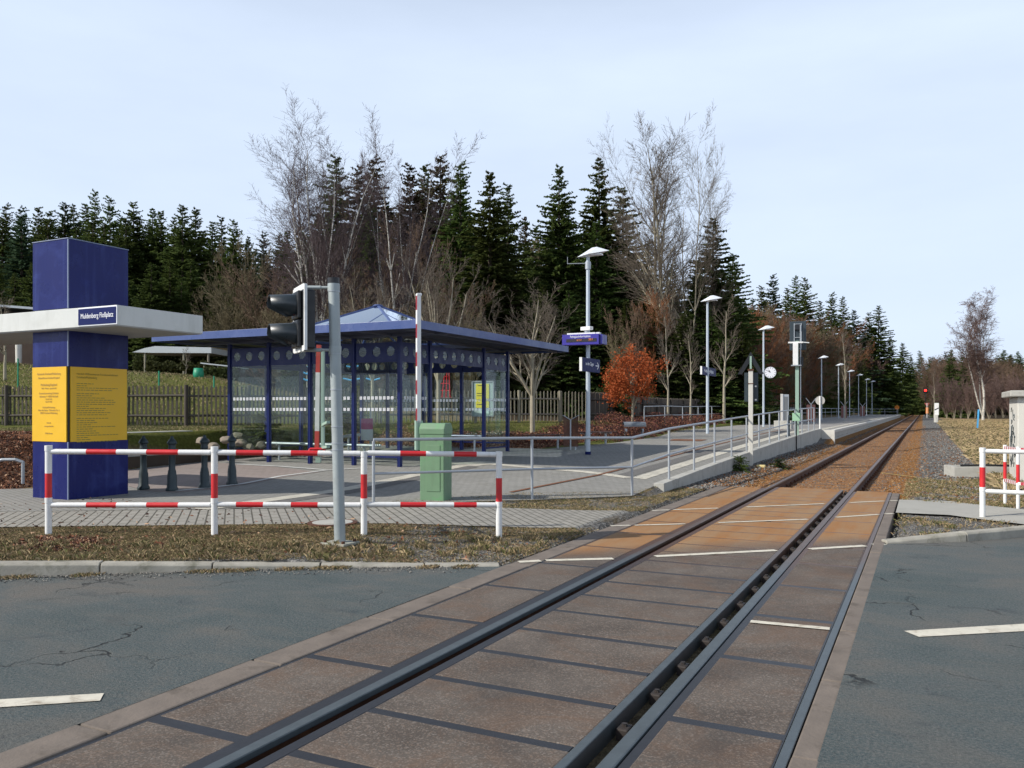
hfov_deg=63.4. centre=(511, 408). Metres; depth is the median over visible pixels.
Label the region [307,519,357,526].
manhole cover
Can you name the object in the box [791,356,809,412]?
brown tree
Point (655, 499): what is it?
verge grass
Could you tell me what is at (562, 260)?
spruce tree
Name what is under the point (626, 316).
spruce tree
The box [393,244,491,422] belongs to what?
park tree
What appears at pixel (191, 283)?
spruce tree
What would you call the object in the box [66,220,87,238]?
spruce tree
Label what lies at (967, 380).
spruce tree
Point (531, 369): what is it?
park tree
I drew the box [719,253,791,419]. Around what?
spruce tree
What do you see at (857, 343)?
brown tree
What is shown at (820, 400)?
disc sign
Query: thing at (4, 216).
spruce tree
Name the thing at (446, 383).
rope frame
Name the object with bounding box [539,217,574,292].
spruce tree
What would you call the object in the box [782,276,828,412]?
spruce tree
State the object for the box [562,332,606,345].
information display
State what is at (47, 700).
road marking
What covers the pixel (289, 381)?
hedge
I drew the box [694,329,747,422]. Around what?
spruce tree
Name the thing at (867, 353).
brown tree
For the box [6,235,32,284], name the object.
spruce tree
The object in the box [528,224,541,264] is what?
spruce tree
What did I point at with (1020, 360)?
spruce tree
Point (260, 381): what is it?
spruce tree
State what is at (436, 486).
barrier machine
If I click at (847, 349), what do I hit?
brown tree
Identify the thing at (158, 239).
spruce tree
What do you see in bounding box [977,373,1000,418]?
brown tree
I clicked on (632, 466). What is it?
tube railing
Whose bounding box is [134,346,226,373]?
garden shelter
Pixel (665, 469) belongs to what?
guide strip
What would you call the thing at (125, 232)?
spruce tree
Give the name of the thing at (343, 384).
brown tree
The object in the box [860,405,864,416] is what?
litter bin
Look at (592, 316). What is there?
spruce tree
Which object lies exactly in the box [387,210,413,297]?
spruce tree
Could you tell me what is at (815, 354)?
brown tree
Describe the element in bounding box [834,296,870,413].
spruce tree
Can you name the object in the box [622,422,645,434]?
metal bench
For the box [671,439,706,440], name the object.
service cover
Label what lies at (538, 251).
brown tree
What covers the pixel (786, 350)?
brown tree
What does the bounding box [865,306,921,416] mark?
spruce tree
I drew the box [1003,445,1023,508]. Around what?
safety barrier
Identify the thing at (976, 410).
brown tree
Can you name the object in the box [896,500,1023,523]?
footway
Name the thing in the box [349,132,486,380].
birch tree
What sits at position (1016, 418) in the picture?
relay hut
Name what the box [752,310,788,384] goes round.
brown tree
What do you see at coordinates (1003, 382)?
brown tree
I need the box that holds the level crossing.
[0,486,899,767]
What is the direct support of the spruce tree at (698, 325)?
on the ground at (184, 441)
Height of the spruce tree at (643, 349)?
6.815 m
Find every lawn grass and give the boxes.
[0,361,471,423]
[0,421,711,448]
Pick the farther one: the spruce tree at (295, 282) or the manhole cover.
the spruce tree at (295, 282)
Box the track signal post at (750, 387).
[738,352,763,465]
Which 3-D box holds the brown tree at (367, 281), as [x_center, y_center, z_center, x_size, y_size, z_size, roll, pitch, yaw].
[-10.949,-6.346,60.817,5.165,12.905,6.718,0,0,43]
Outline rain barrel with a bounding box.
[193,368,203,376]
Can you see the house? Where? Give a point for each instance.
(23, 353)
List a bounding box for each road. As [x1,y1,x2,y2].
[0,562,512,752]
[817,538,1023,767]
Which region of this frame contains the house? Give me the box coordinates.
[0,305,34,364]
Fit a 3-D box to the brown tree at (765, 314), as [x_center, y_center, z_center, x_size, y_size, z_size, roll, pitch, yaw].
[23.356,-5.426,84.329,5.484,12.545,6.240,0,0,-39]
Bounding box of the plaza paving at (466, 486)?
[0,429,807,511]
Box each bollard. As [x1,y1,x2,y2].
[137,435,149,489]
[165,436,177,490]
[198,435,210,487]
[226,434,237,484]
[786,415,789,436]
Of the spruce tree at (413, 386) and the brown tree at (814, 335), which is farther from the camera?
the brown tree at (814, 335)
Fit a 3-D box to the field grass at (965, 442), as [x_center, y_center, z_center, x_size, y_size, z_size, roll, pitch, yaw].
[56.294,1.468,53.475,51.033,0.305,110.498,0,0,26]
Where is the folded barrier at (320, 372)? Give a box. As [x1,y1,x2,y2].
[309,345,329,462]
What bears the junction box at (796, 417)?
on the ground at (184, 441)
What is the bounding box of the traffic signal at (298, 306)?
[267,283,340,353]
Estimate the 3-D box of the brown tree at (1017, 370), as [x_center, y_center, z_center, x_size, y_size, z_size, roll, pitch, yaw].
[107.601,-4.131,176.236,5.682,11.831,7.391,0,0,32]
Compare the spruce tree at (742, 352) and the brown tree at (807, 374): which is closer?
the spruce tree at (742, 352)
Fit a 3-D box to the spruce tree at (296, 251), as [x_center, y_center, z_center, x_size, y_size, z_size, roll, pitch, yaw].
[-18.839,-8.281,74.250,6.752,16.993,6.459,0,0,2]
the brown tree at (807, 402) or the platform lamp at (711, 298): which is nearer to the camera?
the platform lamp at (711, 298)
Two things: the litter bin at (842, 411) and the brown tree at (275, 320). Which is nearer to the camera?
the brown tree at (275, 320)
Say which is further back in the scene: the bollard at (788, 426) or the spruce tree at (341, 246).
the spruce tree at (341, 246)
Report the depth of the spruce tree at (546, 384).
52.19 m
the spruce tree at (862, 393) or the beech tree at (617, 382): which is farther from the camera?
the spruce tree at (862, 393)
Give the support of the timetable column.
on the ground at (184, 441)
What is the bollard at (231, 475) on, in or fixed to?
on the court paving at (188, 476)
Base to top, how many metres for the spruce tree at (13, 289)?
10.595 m
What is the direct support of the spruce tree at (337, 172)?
on the ground at (184, 441)
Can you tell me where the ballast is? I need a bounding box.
[709,426,928,493]
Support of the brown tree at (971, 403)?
on the ground at (184, 441)
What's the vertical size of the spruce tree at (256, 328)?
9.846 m
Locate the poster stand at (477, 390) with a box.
[472,381,493,416]
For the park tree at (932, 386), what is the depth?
149.89 m
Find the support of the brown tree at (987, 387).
on the ground at (184, 441)
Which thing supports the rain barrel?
on the ground at (184, 441)
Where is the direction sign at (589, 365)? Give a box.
[579,357,599,372]
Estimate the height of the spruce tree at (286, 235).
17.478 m
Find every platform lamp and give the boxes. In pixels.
[578,247,608,454]
[701,295,720,433]
[759,325,774,426]
[818,356,827,419]
[836,363,843,417]
[848,370,853,416]
[857,374,861,415]
[866,379,868,414]
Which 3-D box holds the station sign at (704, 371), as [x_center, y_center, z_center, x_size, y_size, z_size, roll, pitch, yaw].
[8.258,-1.576,34.833,0.075,0.336,2.539,0,0,26]
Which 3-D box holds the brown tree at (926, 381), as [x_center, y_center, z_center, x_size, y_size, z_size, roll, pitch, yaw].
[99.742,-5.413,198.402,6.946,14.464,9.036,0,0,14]
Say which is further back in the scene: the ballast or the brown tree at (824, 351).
the brown tree at (824, 351)
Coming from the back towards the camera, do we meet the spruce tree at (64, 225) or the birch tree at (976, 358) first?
the birch tree at (976, 358)
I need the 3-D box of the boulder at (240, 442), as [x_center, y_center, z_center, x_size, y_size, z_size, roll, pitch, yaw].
[-7.054,0.872,21.523,0.356,0.195,0.312,0,0,28]
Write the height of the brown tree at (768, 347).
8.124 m
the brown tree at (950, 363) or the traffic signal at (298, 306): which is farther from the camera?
the brown tree at (950, 363)
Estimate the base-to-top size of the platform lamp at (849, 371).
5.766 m
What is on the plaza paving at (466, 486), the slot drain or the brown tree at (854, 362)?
the slot drain
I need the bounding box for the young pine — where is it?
[596,369,630,421]
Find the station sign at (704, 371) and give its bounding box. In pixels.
[700,366,715,376]
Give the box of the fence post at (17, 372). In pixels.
[17,358,18,387]
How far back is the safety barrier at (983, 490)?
11.66 m
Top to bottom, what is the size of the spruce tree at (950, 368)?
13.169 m
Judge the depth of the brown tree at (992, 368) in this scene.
186.31 m
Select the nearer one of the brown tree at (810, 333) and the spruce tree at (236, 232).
the spruce tree at (236, 232)
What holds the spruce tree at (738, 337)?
on the ground at (184, 441)
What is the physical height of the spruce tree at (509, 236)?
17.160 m
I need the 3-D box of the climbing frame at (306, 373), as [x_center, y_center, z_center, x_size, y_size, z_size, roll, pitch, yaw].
[-8.659,-1.283,42.027,3.960,2.654,0.143,0,0,0]
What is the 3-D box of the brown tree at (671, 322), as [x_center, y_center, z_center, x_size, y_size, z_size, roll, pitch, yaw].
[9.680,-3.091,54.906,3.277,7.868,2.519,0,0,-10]
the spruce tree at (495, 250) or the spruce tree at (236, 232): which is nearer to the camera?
the spruce tree at (495, 250)
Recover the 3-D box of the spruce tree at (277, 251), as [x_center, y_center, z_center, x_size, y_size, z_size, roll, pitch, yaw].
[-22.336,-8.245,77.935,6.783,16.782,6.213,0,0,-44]
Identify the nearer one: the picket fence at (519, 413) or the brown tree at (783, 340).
the picket fence at (519, 413)
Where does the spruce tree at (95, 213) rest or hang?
on the ground at (184, 441)
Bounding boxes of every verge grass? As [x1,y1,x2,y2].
[0,522,598,564]
[392,486,702,510]
[892,477,1023,535]
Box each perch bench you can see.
[265,442,380,460]
[343,433,360,450]
[452,434,481,451]
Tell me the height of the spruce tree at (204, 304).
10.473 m
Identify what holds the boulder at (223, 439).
on the plaza paving at (466, 486)
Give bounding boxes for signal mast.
[321,277,359,546]
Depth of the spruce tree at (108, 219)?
81.83 m
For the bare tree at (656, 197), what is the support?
on the ground at (184, 441)
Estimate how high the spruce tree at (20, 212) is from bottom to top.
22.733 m
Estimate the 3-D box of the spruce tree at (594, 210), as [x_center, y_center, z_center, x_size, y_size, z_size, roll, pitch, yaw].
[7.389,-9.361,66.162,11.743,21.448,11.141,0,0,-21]
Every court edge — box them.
[177,468,357,490]
[241,464,325,469]
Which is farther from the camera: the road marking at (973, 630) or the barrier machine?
the barrier machine
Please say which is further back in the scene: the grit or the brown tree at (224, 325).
the brown tree at (224, 325)
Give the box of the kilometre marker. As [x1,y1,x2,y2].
[934,403,938,422]
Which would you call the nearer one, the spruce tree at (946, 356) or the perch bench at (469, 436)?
the perch bench at (469, 436)
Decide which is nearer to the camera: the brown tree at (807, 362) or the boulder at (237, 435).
the boulder at (237, 435)
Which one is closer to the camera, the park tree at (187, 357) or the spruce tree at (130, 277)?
the park tree at (187, 357)
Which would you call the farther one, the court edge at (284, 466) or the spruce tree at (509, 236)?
the spruce tree at (509, 236)
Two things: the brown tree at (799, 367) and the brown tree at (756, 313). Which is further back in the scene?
the brown tree at (799, 367)
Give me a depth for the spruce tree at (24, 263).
72.63 m
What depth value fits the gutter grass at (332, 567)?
7.86 m
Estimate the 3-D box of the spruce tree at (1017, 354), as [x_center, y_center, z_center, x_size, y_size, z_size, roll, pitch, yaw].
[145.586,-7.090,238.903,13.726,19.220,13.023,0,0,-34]
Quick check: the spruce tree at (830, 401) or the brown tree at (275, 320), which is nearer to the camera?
the brown tree at (275, 320)
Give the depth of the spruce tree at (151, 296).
61.88 m
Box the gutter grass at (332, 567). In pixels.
[0,563,478,579]
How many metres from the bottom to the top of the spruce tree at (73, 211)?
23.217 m
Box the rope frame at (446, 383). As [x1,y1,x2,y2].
[440,373,450,396]
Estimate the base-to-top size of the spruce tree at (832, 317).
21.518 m
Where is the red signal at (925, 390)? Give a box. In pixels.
[923,388,927,415]
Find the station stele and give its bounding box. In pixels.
[0,237,202,499]
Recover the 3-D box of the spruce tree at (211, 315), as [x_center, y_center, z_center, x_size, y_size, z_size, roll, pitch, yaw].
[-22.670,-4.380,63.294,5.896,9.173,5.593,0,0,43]
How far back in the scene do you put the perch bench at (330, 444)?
21.18 m
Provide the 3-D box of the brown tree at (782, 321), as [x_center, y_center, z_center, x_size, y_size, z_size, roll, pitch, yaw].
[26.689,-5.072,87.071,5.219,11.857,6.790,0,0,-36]
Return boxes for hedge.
[131,353,239,374]
[145,360,226,371]
[203,366,240,381]
[280,364,392,395]
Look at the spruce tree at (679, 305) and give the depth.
69.44 m
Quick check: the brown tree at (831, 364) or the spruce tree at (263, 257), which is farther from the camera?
the brown tree at (831, 364)
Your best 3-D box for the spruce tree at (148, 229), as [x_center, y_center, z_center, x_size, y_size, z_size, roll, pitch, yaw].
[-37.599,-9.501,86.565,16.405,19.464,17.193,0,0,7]
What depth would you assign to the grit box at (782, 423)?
41.79 m
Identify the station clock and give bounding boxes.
[763,367,775,377]
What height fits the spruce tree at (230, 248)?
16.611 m
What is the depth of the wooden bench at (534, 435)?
25.16 m
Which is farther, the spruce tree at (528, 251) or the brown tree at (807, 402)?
the brown tree at (807, 402)
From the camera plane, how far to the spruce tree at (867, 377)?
168.30 m
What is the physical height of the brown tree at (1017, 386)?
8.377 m
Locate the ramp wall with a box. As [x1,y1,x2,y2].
[654,429,821,491]
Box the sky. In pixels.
[0,0,1023,377]
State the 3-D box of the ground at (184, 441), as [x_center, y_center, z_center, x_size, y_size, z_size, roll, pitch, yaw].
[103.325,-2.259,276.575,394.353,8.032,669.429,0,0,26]
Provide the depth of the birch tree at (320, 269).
50.09 m
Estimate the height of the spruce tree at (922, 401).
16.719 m
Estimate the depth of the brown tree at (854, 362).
147.19 m
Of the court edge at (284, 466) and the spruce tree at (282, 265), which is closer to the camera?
the court edge at (284, 466)
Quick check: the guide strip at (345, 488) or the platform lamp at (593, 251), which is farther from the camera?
the platform lamp at (593, 251)
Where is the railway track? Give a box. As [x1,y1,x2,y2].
[203,414,920,767]
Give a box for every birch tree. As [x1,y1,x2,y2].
[245,88,398,364]
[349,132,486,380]
[945,288,1003,419]
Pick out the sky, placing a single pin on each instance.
(873, 151)
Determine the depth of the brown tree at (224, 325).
57.24 m
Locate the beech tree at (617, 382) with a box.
[599,342,671,421]
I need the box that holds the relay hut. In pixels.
[1002,390,1023,480]
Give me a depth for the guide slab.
19.90 m
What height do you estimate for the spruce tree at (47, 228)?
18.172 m
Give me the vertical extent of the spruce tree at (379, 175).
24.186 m
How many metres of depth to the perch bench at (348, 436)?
24.33 m
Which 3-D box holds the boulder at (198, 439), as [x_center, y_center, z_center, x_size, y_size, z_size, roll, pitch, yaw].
[-7.780,0.801,20.797,0.380,0.212,0.230,0,0,26]
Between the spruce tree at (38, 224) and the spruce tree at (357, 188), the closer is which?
the spruce tree at (357, 188)
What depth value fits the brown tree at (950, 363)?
190.26 m
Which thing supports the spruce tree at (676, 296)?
on the ground at (184, 441)
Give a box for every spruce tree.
[0,202,16,277]
[0,205,31,260]
[0,213,33,303]
[0,219,16,291]
[0,264,20,303]
[0,273,28,305]
[2,262,32,306]
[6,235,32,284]
[7,206,50,286]
[18,218,59,269]
[30,210,58,238]
[53,201,87,238]
[54,222,72,237]
[65,203,81,237]
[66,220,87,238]
[68,227,86,240]
[76,203,99,237]
[77,218,102,243]
[79,188,111,239]
[94,195,124,242]
[94,221,144,344]
[103,216,159,307]
[112,235,150,306]
[117,201,151,275]
[127,262,178,370]
[128,216,159,299]
[128,280,146,360]
[131,260,204,360]
[133,204,221,313]
[136,210,173,305]
[141,208,168,251]
[142,224,159,280]
[154,217,178,309]
[158,278,203,371]
[162,206,227,318]
[173,263,212,346]
[188,284,213,346]
[200,221,225,283]
[203,291,238,355]
[209,215,232,270]
[212,219,249,302]
[214,236,249,323]
[217,282,263,385]
[230,237,261,307]
[245,288,264,383]
[249,232,281,314]
[253,232,315,379]
[253,281,292,389]
[261,230,293,302]
[264,242,292,306]
[271,233,288,291]
[285,229,307,278]
[306,220,332,279]
[313,154,351,255]
[333,225,351,289]
[334,156,398,281]
[337,165,386,267]
[343,293,396,406]
[345,208,402,365]
[349,220,371,287]
[387,162,438,314]
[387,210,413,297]
[390,170,594,412]
[390,300,415,407]
[392,284,445,408]
[393,163,438,239]
[405,286,458,407]
[408,278,457,399]
[411,204,435,297]
[414,159,485,322]
[418,154,462,293]
[424,203,458,290]
[479,182,545,338]
[486,283,540,411]
[502,284,579,416]
[512,217,535,271]
[517,164,618,368]
[519,241,540,329]
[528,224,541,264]
[530,229,551,303]
[534,211,614,389]
[534,290,600,416]
[537,299,625,416]
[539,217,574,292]
[553,220,636,359]
[565,307,590,376]
[566,298,621,414]
[573,157,650,323]
[581,187,656,338]
[597,300,680,396]
[624,318,663,396]
[630,284,654,327]
[637,240,665,304]
[643,307,688,398]
[650,279,678,347]
[653,311,716,417]
[654,269,687,334]
[663,218,780,421]
[672,289,687,335]
[674,331,700,370]
[676,261,733,385]
[683,316,772,424]
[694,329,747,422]
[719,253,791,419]
[726,329,799,424]
[727,290,771,406]
[741,305,774,396]
[750,298,799,403]
[756,285,792,408]
[762,273,804,406]
[777,288,816,414]
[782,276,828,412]
[793,277,835,414]
[813,301,850,415]
[815,291,857,414]
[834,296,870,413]
[848,310,904,411]
[851,359,880,414]
[857,348,882,414]
[858,312,897,414]
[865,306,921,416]
[882,338,918,415]
[892,343,924,414]
[908,356,919,383]
[910,358,938,414]
[911,372,923,406]
[912,351,926,385]
[928,350,979,417]
[928,352,948,410]
[956,354,976,416]
[992,364,1006,414]
[997,353,1008,414]
[1000,350,1007,361]
[1006,354,1018,375]
[1010,351,1023,367]
[1015,356,1023,378]
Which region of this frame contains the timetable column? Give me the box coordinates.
[780,394,788,420]
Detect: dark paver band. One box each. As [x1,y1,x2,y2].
[227,466,475,508]
[618,429,793,475]
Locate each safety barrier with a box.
[44,445,501,537]
[979,448,1023,516]
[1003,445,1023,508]
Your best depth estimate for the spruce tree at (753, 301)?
99.86 m
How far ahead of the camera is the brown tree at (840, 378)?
131.72 m
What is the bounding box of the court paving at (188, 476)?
[128,462,316,492]
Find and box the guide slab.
[452,461,503,465]
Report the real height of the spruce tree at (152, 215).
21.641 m
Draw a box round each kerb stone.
[0,560,498,576]
[881,525,1023,543]
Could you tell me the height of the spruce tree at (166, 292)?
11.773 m
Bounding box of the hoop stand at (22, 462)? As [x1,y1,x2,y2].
[0,458,24,483]
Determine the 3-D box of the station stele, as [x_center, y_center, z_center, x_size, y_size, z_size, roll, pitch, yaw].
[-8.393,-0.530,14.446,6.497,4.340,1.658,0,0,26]
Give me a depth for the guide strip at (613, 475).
17.63 m
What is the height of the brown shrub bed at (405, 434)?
1.038 m
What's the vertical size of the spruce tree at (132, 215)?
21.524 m
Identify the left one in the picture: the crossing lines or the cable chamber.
the crossing lines
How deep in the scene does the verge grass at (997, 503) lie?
14.48 m
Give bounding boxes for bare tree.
[588,103,740,347]
[601,112,720,345]
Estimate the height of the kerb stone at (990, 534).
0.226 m
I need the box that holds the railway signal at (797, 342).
[788,321,808,434]
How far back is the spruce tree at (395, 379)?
59.45 m
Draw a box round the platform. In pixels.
[701,414,900,443]
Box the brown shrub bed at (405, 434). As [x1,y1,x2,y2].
[329,416,548,448]
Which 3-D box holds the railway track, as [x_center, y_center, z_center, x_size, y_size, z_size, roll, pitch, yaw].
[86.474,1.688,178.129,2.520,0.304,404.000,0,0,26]
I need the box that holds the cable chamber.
[944,464,1008,477]
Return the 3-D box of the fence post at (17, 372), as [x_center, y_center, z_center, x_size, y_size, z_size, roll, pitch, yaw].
[-20.273,-1.477,34.000,0.058,1.190,0.058,0,0,26]
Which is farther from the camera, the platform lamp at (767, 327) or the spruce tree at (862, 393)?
the spruce tree at (862, 393)
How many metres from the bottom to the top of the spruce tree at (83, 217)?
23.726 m
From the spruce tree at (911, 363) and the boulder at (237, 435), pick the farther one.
the spruce tree at (911, 363)
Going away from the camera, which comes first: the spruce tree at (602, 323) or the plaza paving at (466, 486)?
the plaza paving at (466, 486)
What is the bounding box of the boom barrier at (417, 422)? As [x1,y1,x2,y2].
[414,293,422,449]
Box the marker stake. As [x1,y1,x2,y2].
[977,409,978,427]
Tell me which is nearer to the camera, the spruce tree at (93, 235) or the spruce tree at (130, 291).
the spruce tree at (130, 291)
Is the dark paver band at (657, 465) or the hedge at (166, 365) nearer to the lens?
the dark paver band at (657, 465)
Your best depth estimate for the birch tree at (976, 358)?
111.91 m
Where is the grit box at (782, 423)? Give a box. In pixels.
[774,421,792,428]
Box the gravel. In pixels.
[680,427,1020,501]
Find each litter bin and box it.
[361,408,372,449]
[562,415,578,449]
[806,398,815,422]
[840,401,847,417]
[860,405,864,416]
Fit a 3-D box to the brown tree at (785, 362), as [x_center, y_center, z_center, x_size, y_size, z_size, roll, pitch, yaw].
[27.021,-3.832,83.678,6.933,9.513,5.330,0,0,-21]
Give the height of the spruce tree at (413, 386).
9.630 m
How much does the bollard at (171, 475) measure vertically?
0.980 m
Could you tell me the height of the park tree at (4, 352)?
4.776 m
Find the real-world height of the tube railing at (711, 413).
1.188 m
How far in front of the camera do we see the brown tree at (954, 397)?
133.54 m
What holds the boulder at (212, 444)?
on the court paving at (188, 476)
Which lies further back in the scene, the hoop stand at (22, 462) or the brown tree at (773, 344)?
the brown tree at (773, 344)
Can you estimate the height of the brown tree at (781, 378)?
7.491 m
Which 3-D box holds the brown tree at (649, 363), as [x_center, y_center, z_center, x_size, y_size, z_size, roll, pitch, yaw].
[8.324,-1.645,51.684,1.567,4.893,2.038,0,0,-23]
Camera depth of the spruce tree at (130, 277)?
77.82 m
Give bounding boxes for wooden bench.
[522,434,567,448]
[578,431,616,444]
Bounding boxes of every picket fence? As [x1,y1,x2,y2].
[0,385,378,425]
[379,388,585,422]
[590,391,705,420]
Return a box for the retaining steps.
[127,430,226,467]
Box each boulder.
[196,437,209,444]
[208,442,219,449]
[220,436,229,443]
[233,432,242,439]
[235,439,247,445]
[243,443,253,449]
[255,441,265,448]
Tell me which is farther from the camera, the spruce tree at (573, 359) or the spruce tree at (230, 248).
the spruce tree at (230, 248)
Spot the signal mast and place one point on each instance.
(337, 442)
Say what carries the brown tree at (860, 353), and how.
on the ground at (184, 441)
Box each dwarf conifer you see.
[237,411,295,449]
[304,402,350,427]
[320,397,377,434]
[732,455,750,472]
[769,458,792,469]
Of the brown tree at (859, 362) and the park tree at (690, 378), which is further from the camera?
the brown tree at (859, 362)
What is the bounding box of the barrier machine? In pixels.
[418,423,451,500]
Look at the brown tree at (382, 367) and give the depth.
45.78 m
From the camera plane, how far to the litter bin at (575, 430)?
24.48 m
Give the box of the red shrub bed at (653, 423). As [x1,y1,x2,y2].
[500,411,729,443]
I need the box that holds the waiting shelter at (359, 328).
[152,304,567,466]
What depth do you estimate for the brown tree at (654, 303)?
53.50 m
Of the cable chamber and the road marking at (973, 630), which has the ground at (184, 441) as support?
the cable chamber
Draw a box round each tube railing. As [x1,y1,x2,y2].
[372,407,814,501]
[644,406,852,422]
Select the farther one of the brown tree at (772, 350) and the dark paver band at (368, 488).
the brown tree at (772, 350)
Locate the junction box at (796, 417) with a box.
[792,413,800,450]
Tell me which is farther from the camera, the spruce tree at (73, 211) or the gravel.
the spruce tree at (73, 211)
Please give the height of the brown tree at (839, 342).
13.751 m
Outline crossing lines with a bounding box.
[518,500,896,629]
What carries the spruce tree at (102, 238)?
on the ground at (184, 441)
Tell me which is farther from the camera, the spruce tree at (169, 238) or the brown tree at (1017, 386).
the brown tree at (1017, 386)
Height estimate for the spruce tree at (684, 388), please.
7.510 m
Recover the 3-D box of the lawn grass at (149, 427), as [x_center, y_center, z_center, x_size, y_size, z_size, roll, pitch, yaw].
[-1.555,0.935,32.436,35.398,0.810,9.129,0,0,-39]
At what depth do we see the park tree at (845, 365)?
83.92 m
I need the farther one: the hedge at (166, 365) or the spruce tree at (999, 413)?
the spruce tree at (999, 413)
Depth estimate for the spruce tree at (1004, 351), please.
256.41 m
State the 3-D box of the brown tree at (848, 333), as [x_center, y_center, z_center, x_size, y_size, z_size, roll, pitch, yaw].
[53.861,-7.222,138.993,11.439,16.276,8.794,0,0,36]
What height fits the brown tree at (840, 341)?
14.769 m
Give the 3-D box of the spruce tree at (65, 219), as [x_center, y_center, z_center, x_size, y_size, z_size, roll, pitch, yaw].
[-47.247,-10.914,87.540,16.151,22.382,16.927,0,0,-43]
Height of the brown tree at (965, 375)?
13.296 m
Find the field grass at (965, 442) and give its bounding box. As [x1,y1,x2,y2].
[937,420,1023,489]
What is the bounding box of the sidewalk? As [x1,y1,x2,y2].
[0,507,626,528]
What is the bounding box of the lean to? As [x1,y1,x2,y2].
[200,363,247,382]
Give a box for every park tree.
[0,291,14,380]
[181,345,191,369]
[328,264,400,426]
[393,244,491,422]
[467,278,578,432]
[654,300,682,419]
[679,320,704,419]
[702,294,741,422]
[838,321,853,418]
[929,368,937,402]
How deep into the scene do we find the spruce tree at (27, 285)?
60.22 m
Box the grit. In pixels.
[0,488,1022,582]
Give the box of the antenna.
[567,257,590,268]
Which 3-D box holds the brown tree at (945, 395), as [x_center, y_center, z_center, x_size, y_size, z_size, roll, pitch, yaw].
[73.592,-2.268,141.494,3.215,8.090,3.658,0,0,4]
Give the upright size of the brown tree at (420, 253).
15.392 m
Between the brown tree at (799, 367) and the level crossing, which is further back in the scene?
the brown tree at (799, 367)
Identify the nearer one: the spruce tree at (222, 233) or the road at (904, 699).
the road at (904, 699)
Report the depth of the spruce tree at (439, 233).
71.33 m
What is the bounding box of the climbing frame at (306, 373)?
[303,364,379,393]
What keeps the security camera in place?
attached to the platform lamp at (593, 251)
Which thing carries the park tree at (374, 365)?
on the ground at (184, 441)
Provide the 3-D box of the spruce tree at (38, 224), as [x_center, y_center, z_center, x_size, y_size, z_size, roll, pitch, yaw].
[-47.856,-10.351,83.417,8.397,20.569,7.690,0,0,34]
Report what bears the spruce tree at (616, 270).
on the ground at (184, 441)
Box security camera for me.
[581,326,592,332]
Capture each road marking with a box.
[0,693,103,706]
[906,624,1023,636]
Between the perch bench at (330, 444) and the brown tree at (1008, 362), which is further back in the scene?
the brown tree at (1008, 362)
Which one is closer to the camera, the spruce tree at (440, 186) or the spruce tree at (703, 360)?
the spruce tree at (703, 360)
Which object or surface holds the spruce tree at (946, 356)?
on the ground at (184, 441)
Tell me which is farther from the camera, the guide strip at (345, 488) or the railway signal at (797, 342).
the railway signal at (797, 342)
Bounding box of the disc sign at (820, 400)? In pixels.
[815,396,824,428]
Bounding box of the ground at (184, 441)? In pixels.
[0,363,1023,724]
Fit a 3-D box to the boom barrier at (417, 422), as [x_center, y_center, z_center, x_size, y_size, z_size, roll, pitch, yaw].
[-1.478,-0.591,13.128,0.115,2.480,0.115,0,0,-19]
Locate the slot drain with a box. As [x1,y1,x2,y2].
[510,430,777,491]
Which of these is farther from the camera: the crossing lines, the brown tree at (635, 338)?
the brown tree at (635, 338)
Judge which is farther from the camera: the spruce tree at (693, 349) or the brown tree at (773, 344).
the brown tree at (773, 344)
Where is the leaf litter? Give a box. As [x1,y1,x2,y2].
[0,430,598,562]
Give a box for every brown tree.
[190,279,250,376]
[200,230,273,384]
[217,256,296,386]
[252,276,304,387]
[323,295,358,398]
[324,232,397,312]
[331,259,414,364]
[345,294,404,404]
[376,204,457,364]
[392,278,448,409]
[429,280,495,411]
[445,301,482,412]
[516,227,546,303]
[603,299,652,385]
[605,324,634,386]
[629,285,674,383]
[633,344,655,395]
[637,305,681,374]
[742,297,774,327]
[742,304,773,381]
[744,302,776,333]
[749,306,792,344]
[751,325,783,387]
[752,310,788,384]
[753,303,793,381]
[756,325,781,392]
[757,323,781,380]
[757,324,789,391]
[761,330,784,390]
[764,305,798,380]
[766,333,791,404]
[769,350,789,404]
[770,311,830,409]
[770,314,806,404]
[771,326,807,404]
[773,337,792,404]
[779,350,809,403]
[783,316,808,399]
[787,315,815,407]
[787,319,820,394]
[788,318,817,411]
[789,324,816,384]
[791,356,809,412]
[799,315,827,407]
[801,328,836,413]
[802,341,836,414]
[804,324,828,412]
[805,330,834,405]
[812,320,867,368]
[818,346,845,399]
[820,319,846,398]
[825,322,848,397]
[831,365,847,398]
[835,329,847,362]
[836,337,855,393]
[843,334,865,368]
[844,337,873,395]
[844,350,866,397]
[848,348,868,386]
[853,341,875,369]
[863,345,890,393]
[914,357,945,414]
[919,356,946,404]
[929,376,944,410]
[933,374,953,417]
[935,358,968,376]
[938,356,964,381]
[941,358,978,398]
[945,383,964,418]
[952,376,970,417]
[959,378,978,418]
[971,383,986,417]
[975,364,998,411]
[976,356,1002,415]
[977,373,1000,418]
[983,360,1009,415]
[983,360,1015,414]
[988,374,1000,417]
[993,357,1023,406]
[995,375,1011,416]
[1001,371,1023,412]
[1004,362,1023,389]
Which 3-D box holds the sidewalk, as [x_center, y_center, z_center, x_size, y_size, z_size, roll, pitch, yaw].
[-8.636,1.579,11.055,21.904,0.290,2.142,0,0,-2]
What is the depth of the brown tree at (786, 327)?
89.37 m
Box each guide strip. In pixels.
[195,465,466,509]
[489,464,630,477]
[633,429,806,478]

